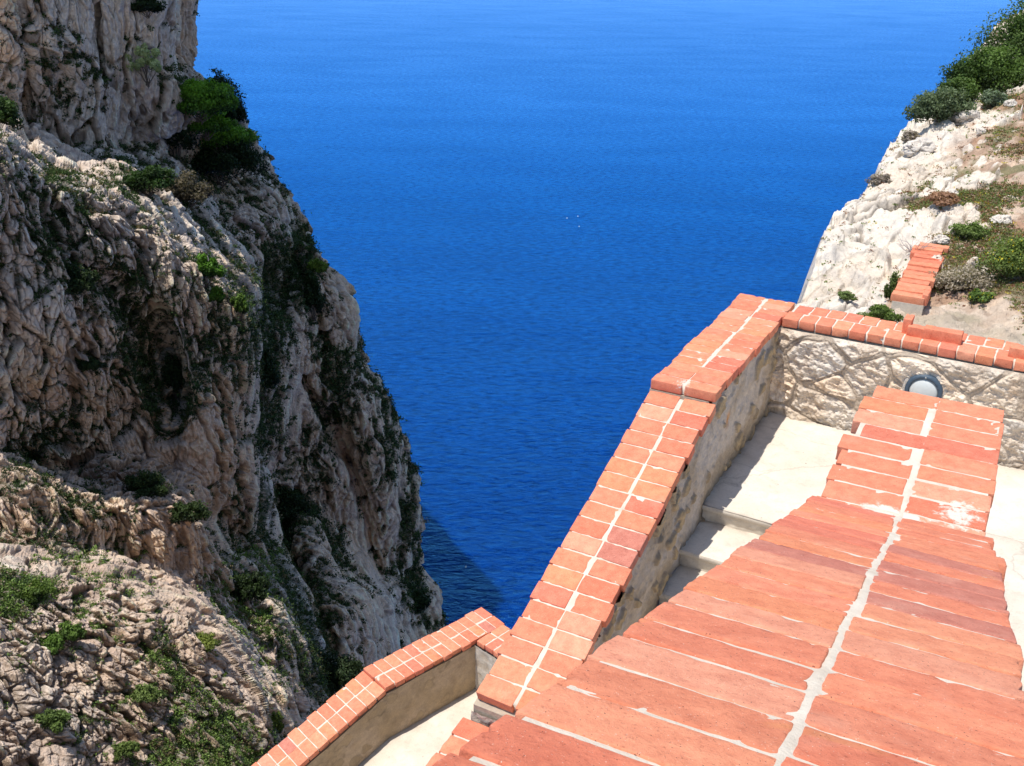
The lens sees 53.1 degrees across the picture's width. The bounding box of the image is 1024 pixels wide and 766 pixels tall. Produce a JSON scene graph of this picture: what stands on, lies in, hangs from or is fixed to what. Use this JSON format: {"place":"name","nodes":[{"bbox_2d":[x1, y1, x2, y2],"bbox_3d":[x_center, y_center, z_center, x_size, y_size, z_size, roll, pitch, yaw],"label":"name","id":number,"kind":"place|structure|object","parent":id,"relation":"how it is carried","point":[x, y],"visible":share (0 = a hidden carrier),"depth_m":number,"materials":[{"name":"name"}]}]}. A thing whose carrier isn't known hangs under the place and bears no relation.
{"place":"outdoors","nodes":[
{"label":"outdoors","id":0,"kind":"place"},
{"bbox_2d":[0,0,444,765],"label":"cliff","id":1,"kind":"structure","parent":0,"point":[192,456],"depth_m":70.73,"materials":[{"name":"stone"}]},
{"bbox_2d":[0,95,23,130],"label":"scrub bush","id":2,"kind":"object","parent":1,"relation":"on","point":[9,114],"visible":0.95,"depth_m":62.33,"materials":[{"name":"green plant"}]},
{"bbox_2d":[16,579,58,603],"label":"green bush","id":3,"kind":"object","parent":1,"relation":"on","point":[39,590],"visible":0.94,"depth_m":45.06,"materials":[{"name":"green plant"}]},
{"bbox_2d":[39,630,65,654],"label":"green bush","id":4,"kind":"object","parent":1,"relation":"on","point":[54,643],"visible":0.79,"depth_m":43.82,"materials":[{"name":"green plant"}]},
{"bbox_2d":[33,708,72,733],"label":"green bush","id":5,"kind":"object","parent":1,"relation":"on","point":[55,721],"visible":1,"depth_m":40.55,"materials":[{"name":"green plant"}]},
{"bbox_2d":[58,620,86,646],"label":"green bush","id":6,"kind":"object","parent":1,"relation":"on","point":[71,633],"visible":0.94,"depth_m":44.39,"materials":[{"name":"green plant"}]},
{"bbox_2d":[63,259,101,303],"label":"scrub bush","id":7,"kind":"object","parent":1,"relation":"on","point":[87,280],"visible":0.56,"depth_m":61.35,"materials":[{"name":"green plant"}]},
{"bbox_2d":[78,356,107,374],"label":"scrub bush","id":8,"kind":"object","parent":1,"relation":"on","point":[93,365],"visible":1,"depth_m":64.45,"materials":[{"name":"green plant"}]},
{"bbox_2d":[111,740,140,762],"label":"green bush","id":9,"kind":"object","parent":1,"relation":"on","point":[125,749],"visible":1,"depth_m":43.30,"materials":[{"name":"green plant"}]},
{"bbox_2d":[124,43,161,88],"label":"pale shrub","id":10,"kind":"object","parent":1,"relation":"on","point":[145,53],"visible":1,"depth_m":82.76,"materials":[{"name":"green plant"}]},
{"bbox_2d":[130,682,166,703],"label":"green bush","id":11,"kind":"object","parent":1,"relation":"on","point":[147,693],"visible":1,"depth_m":45.64,"materials":[{"name":"green plant"}]},
{"bbox_2d":[130,0,167,18],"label":"scrub bush","id":12,"kind":"object","parent":1,"relation":"on","point":[152,6],"visible":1,"depth_m":81.42,"materials":[{"name":"green plant"}]},
{"bbox_2d":[121,165,177,197],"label":"scrub bush","id":13,"kind":"object","parent":1,"relation":"on","point":[152,176],"visible":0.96,"depth_m":74.04,"materials":[{"name":"green plant"}]},
{"bbox_2d":[122,469,176,499],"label":"scrub bush","id":14,"kind":"object","parent":1,"relation":"on","point":[149,484],"visible":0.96,"depth_m":64.55,"materials":[{"name":"green plant"}]},
{"bbox_2d":[163,126,200,161],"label":"scrub bush","id":15,"kind":"object","parent":1,"relation":"on","point":[189,141],"visible":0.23,"depth_m":91.48,"materials":[{"name":"green plant"}]},
{"bbox_2d":[163,168,214,210],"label":"dry bush","id":16,"kind":"object","parent":1,"relation":"on","point":[185,188],"visible":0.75,"depth_m":79.49,"materials":[{"name":"brown plant"}]},
{"bbox_2d":[168,499,212,524],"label":"scrub bush","id":17,"kind":"object","parent":1,"relation":"on","point":[195,511],"visible":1,"depth_m":64.45,"materials":[{"name":"green plant"}]},
{"bbox_2d":[176,77,239,124],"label":"juniper bush","id":18,"kind":"object","parent":1,"relation":"on","point":[202,96],"visible":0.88,"depth_m":87.56,"materials":[{"name":"green plant"}]},
{"bbox_2d":[195,631,221,652],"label":"green bush","id":19,"kind":"object","parent":1,"relation":"on","point":[209,642],"visible":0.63,"depth_m":51.55,"materials":[{"name":"green plant"}]},
{"bbox_2d":[188,111,231,140],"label":"juniper bush","id":20,"kind":"object","parent":1,"relation":"on","point":[214,123],"visible":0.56,"depth_m":91.34,"materials":[{"name":"green plant"}]},
{"bbox_2d":[195,253,226,287],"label":"green bush","id":21,"kind":"object","parent":1,"relation":"on","point":[211,268],"visible":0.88,"depth_m":71.73,"materials":[{"name":"green plant"}]},
{"bbox_2d":[208,285,224,306],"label":"green bush","id":22,"kind":"object","parent":1,"relation":"on","point":[216,293],"visible":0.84,"depth_m":72.81,"materials":[{"name":"green plant"}]},
{"bbox_2d":[200,65,247,122],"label":"scrub bush","id":23,"kind":"object","parent":1,"relation":"on","point":[240,112],"visible":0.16,"depth_m":96.14,"materials":[{"name":"green plant"}]},
{"bbox_2d":[0,0,450,765],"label":"cliff scrub","id":24,"kind":"object","parent":1,"relation":"on","point":[280,318],"visible":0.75,"depth_m":74.52,"materials":[{"name":"green plant"}]},
{"bbox_2d":[189,138,270,188],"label":"scrub bush","id":25,"kind":"object","parent":1,"relation":"on","point":[239,157],"visible":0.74,"depth_m":95.31,"materials":[{"name":"green plant"}]},
{"bbox_2d":[200,118,261,154],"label":"juniper bush","id":26,"kind":"object","parent":1,"relation":"on","point":[237,131],"visible":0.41,"depth_m":94.32,"materials":[{"name":"green plant"}]},
{"bbox_2d":[230,292,248,319],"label":"green bush","id":27,"kind":"object","parent":1,"relation":"on","point":[239,302],"visible":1,"depth_m":74.62,"materials":[{"name":"green plant"}]},
{"bbox_2d":[231,570,270,603],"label":"scrub bush","id":28,"kind":"object","parent":1,"relation":"on","point":[246,585],"visible":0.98,"depth_m":72.47,"materials":[{"name":"green plant"}]},
{"bbox_2d":[260,346,280,401],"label":"scrub bush","id":29,"kind":"object","parent":1,"relation":"on","point":[271,375],"visible":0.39,"depth_m":91.46,"materials":[{"name":"green plant"}]},
{"bbox_2d":[269,710,283,733],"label":"green bush","id":30,"kind":"object","parent":1,"relation":"on","point":[276,721],"visible":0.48,"depth_m":58.66,"materials":[{"name":"green plant"}]},
{"bbox_2d":[277,486,310,526],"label":"scrub bush","id":31,"kind":"object","parent":1,"relation":"on","point":[290,504],"visible":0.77,"depth_m":105.84,"materials":[{"name":"green plant"}]},
{"bbox_2d":[303,269,326,320],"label":"scrub bush","id":32,"kind":"object","parent":1,"relation":"on","point":[313,294],"visible":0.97,"depth_m":102.17,"materials":[{"name":"green plant"}]},
{"bbox_2d":[307,258,328,275],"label":"green bush","id":33,"kind":"object","parent":1,"relation":"on","point":[317,265],"visible":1,"depth_m":103.33,"materials":[{"name":"green plant"}]},
{"bbox_2d":[319,651,364,693],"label":"scrub bush","id":34,"kind":"object","parent":1,"relation":"on","point":[343,670],"visible":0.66,"depth_m":86.30,"materials":[{"name":"green plant"}]},
{"bbox_2d":[410,589,431,613],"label":"scrub bush","id":35,"kind":"object","parent":1,"relation":"on","point":[422,599],"visible":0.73,"depth_m":125.54,"materials":[{"name":"green plant"}]},
{"bbox_2d":[359,688,476,765],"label":"walkway floor","id":36,"kind":"structure","parent":0,"point":[422,741],"depth_m":15.34,"materials":[{"name":"concrete"}]},
{"bbox_2d":[193,0,1023,629],"bbox_3d":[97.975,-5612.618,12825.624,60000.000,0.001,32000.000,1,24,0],"label":"sea","id":37,"kind":"structure","parent":0,"point":[453,174],"depth_m":392.81,"materials":[{"name":"liquid"}]},
{"bbox_2d":[703,412,1023,541],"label":"landing floor","id":38,"kind":"structure","parent":0,"point":[780,467],"depth_m":9.31,"materials":[{"name":"concrete"}]},
{"bbox_2d":[985,533,1023,690],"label":"stone staircase","id":39,"kind":"structure","parent":38,"relation":"on","point":[1010,551],"depth_m":7.32,"materials":[{"name":"concrete"}]},
{"bbox_2d":[795,13,1023,345],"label":"headland ground","id":40,"kind":"structure","parent":0,"point":[995,319],"depth_m":12.88,"materials":[{"name":"stone"}]},
{"bbox_2d":[837,290,857,300],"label":"green bush","id":41,"kind":"object","parent":40,"relation":"on","point":[848,295],"visible":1,"depth_m":11.26,"materials":[{"name":"green plant"}]},
{"bbox_2d":[865,173,892,184],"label":"dry bush","id":42,"kind":"object","parent":40,"relation":"on","point":[878,179],"visible":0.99,"depth_m":15.30,"materials":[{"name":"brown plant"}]},
{"bbox_2d":[856,303,903,321],"bbox_3d":[3.730,-0.694,10.400,0.408,0.166,0.365,-14,28,-30],"label":"green bush","id":43,"kind":"object","parent":40,"relation":"on","point":[884,311],"visible":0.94,"depth_m":10.37,"materials":[{"name":"green plant"}]},
{"bbox_2d":[883,271,900,299],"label":"green bush","id":44,"kind":"object","parent":40,"relation":"on","point":[893,278],"visible":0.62,"depth_m":11.11,"materials":[{"name":"green plant"}]},
{"bbox_2d":[901,130,920,141],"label":"dry bush","id":45,"kind":"object","parent":40,"relation":"on","point":[909,135],"visible":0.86,"depth_m":16.40,"materials":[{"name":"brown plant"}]},
{"bbox_2d":[807,6,1023,334],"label":"ground weeds","id":46,"kind":"object","parent":40,"relation":"on","point":[986,203],"visible":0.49,"depth_m":13.04,"materials":[{"name":"green plant"}]},
{"bbox_2d":[899,237,933,251],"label":"dead shrub","id":47,"kind":"object","parent":40,"relation":"on","point":[910,249],"visible":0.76,"depth_m":11.98,"materials":[{"name":"beige plant"}]},
{"bbox_2d":[902,137,936,156],"bbox_3d":[6.321,-3.623,15.905,0.418,0.382,0.444,-20,32,-39],"label":"boulder","id":48,"kind":"object","parent":40,"relation":"on","point":[917,146],"visible":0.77,"depth_m":15.81,"materials":[{"name":"stone"}]},
{"bbox_2d":[890,242,949,314],"bbox_3d":[4.540,-0.571,11.701,0.385,1.659,1.836,13,27,25],"label":"brick strip","id":49,"kind":"object","parent":40,"relation":"on","point":[911,292],"visible":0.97,"depth_m":11.08,"materials":[{"name":"brick"}]},
{"bbox_2d":[902,86,976,122],"bbox_3d":[6.926,-4.522,16.561,1.238,0.598,0.839,1,24,0],"label":"grey bush","id":50,"kind":"object","parent":40,"relation":"on","point":[943,104],"visible":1,"depth_m":16.41,"materials":[{"name":"green plant"}]},
{"bbox_2d":[932,234,949,244],"bbox_3d":[5.154,-1.711,12.283,0.207,0.142,0.178,1,24,0],"label":"boulder","id":51,"kind":"object","parent":40,"relation":"on","point":[941,239],"visible":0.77,"depth_m":12.24,"materials":[{"name":"stone"}]},
{"bbox_2d":[921,191,960,206],"bbox_3d":[5.464,-2.338,12.968,0.512,0.177,0.442,1,24,0],"label":"red plant","id":52,"kind":"object","parent":40,"relation":"on","point":[942,198],"visible":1,"depth_m":12.93,"materials":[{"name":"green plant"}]},
{"bbox_2d":[948,189,957,193],"bbox_3d":[6.021,-2.578,14.027,0.210,0.160,0.184,9,25,17],"label":"boulder","id":53,"kind":"object","parent":40,"relation":"on","point":[953,190],"visible":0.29,"depth_m":13.97,"materials":[{"name":"stone"}]},
{"bbox_2d":[933,74,982,102],"bbox_3d":[7.827,-5.103,17.921,0.958,0.582,0.671,1,24,0],"label":"green bush","id":54,"kind":"object","parent":40,"relation":"on","point":[973,90],"visible":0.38,"depth_m":17.78,"materials":[{"name":"green plant"}]},
{"bbox_2d":[938,51,985,91],"bbox_3d":[8.197,-5.549,18.453,1.054,0.833,0.703,-8,25,-18],"label":"green bush","id":55,"kind":"object","parent":40,"relation":"on","point":[956,67],"visible":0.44,"depth_m":18.32,"materials":[{"name":"green plant"}]},
{"bbox_2d":[928,263,995,291],"bbox_3d":[4.880,-1.147,11.163,0.754,0.270,0.606,1,24,0],"label":"dry bush","id":56,"kind":"object","parent":40,"relation":"on","point":[966,276],"visible":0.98,"depth_m":11.08,"materials":[{"name":"grey plant"}]},
{"bbox_2d":[950,109,979,125],"bbox_3d":[7.369,-4.315,16.684,0.466,0.309,0.401,1,24,0],"label":"boulder","id":57,"kind":"object","parent":40,"relation":"on","point":[964,118],"visible":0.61,"depth_m":16.53,"materials":[{"name":"stone"}]},
{"bbox_2d":[948,220,991,239],"bbox_3d":[5.492,-1.832,12.250,0.491,0.254,0.396,1,24,0],"label":"green bush","id":58,"kind":"object","parent":40,"relation":"on","point":[974,230],"visible":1,"depth_m":12.19,"materials":[{"name":"green plant"}]},
{"bbox_2d":[976,127,985,134],"bbox_3d":[7.280,-3.917,15.904,0.159,0.115,0.160,1,24,0],"label":"boulder","id":59,"kind":"object","parent":40,"relation":"on","point":[980,130],"visible":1,"depth_m":15.85,"materials":[{"name":"stone"}]},
{"bbox_2d":[967,288,995,303],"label":"green bush","id":60,"kind":"object","parent":40,"relation":"on","point":[976,295],"visible":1,"depth_m":10.84,"materials":[{"name":"green plant"}]},
{"bbox_2d":[952,41,1023,93],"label":"green bush","id":61,"kind":"object","parent":40,"relation":"on","point":[1001,69],"visible":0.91,"depth_m":18.06,"materials":[{"name":"green plant"}]},
{"bbox_2d":[956,0,1023,65],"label":"green bush","id":62,"kind":"object","parent":40,"relation":"on","point":[1014,31],"visible":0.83,"depth_m":19.06,"materials":[{"name":"green plant"}]},
{"bbox_2d":[980,88,1007,106],"bbox_3d":[8.000,-4.681,16.899,0.488,0.335,0.442,1,24,0],"label":"grey bush","id":63,"kind":"object","parent":40,"relation":"on","point":[991,98],"visible":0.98,"depth_m":16.82,"materials":[{"name":"green plant"}]},
{"bbox_2d":[973,236,1023,278],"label":"green bush","id":64,"kind":"object","parent":40,"relation":"on","point":[1008,261],"visible":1,"depth_m":11.06,"materials":[{"name":"green plant"}]},
{"bbox_2d":[989,214,1011,224],"bbox_3d":[5.964,-1.978,12.519,0.267,0.187,0.244,1,24,0],"label":"boulder","id":65,"kind":"object","parent":40,"relation":"on","point":[999,218],"visible":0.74,"depth_m":12.43,"materials":[{"name":"stone"}]},
{"bbox_2d":[1003,99,1016,106],"bbox_3d":[8.118,-4.549,16.681,0.210,0.152,0.173,13,26,24],"label":"boulder","id":66,"kind":"object","parent":40,"relation":"on","point":[1011,102],"visible":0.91,"depth_m":16.63,"materials":[{"name":"stone"}]},
{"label":"rock face","id":67,"kind":"structure","parent":0,"visible":0},
{"bbox_2d":[426,717,488,765],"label":"parapet wall","id":68,"kind":"structure","parent":67,"relation":"on","point":[465,731],"depth_m":6.68,"materials":[{"name":"brick"}]},
{"bbox_2d":[471,293,794,726],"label":"parapet wall","id":69,"kind":"structure","parent":67,"relation":"on","point":[614,562],"depth_m":7.99,"materials":[{"name":"brick"}]},
{"bbox_2d":[659,505,771,604],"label":"stone staircase","id":70,"kind":"structure","parent":67,"relation":"on","point":[718,537],"depth_m":8.65,"materials":[{"name":"concrete"}]},
{"bbox_2d":[432,385,1023,765],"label":"parapet wall","id":71,"kind":"structure","parent":67,"relation":"on","point":[856,613],"depth_m":2.04,"materials":[{"name":"brick"}]},
{"bbox_2d":[768,305,1023,469],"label":"stone wall","id":72,"kind":"structure","parent":67,"relation":"on","point":[833,368],"depth_m":9.83,"materials":[{"name":"stone"}]},
{"bbox_2d":[901,314,914,333],"bbox_3d":[3.800,-0.565,9.823,0.079,0.152,0.173,13,27,26],"label":"loose brick","id":73,"kind":"object","parent":72,"relation":"on","point":[908,320],"visible":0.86,"depth_m":9.76,"materials":[{"name":"brick"}]},
{"bbox_2d":[906,324,931,338],"bbox_3d":[3.869,-0.486,9.712,0.222,0.102,0.112,14,27,26],"label":"loose brick","id":74,"kind":"object","parent":72,"relation":"on","point":[916,330],"visible":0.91,"depth_m":9.67,"materials":[{"name":"brick"}]},
{"bbox_2d":[902,372,947,398],"bbox_3d":[3.870,0.068,9.620,0.420,0.420,0.165,14,27,26],"label":"bulkhead lamp","id":75,"kind":"object","parent":72,"relation":"attached to","point":[928,384],"visible":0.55,"depth_m":9.54,"materials":[{"name":"paint"}]},
{"bbox_2d":[924,325,963,345],"bbox_3d":[4.052,-0.451,9.627,0.344,0.114,0.123,14,27,26],"label":"loose brick","id":76,"kind":"object","parent":72,"relation":"on","point":[947,335],"visible":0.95,"depth_m":9.57,"materials":[{"name":"brick"}]},
{"bbox_2d":[1008,343,1023,359],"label":"loose brick","id":77,"kind":"object","parent":72,"relation":"on","point":[1015,351],"visible":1,"depth_m":9.24,"materials":[{"name":"brick"}]},
{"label":"rock face","id":78,"kind":"structure","parent":0,"visible":0},
{"bbox_2d":[252,607,504,765],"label":"parapet wall","id":79,"kind":"structure","parent":78,"relation":"on","point":[364,714],"depth_m":15.22,"materials":[{"name":"brick"}]},
{"bbox_2d":[474,625,510,688],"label":"parapet wall","id":80,"kind":"structure","parent":78,"relation":"on","point":[486,650],"depth_m":16.02,"materials":[{"name":"brick"}]}
]}

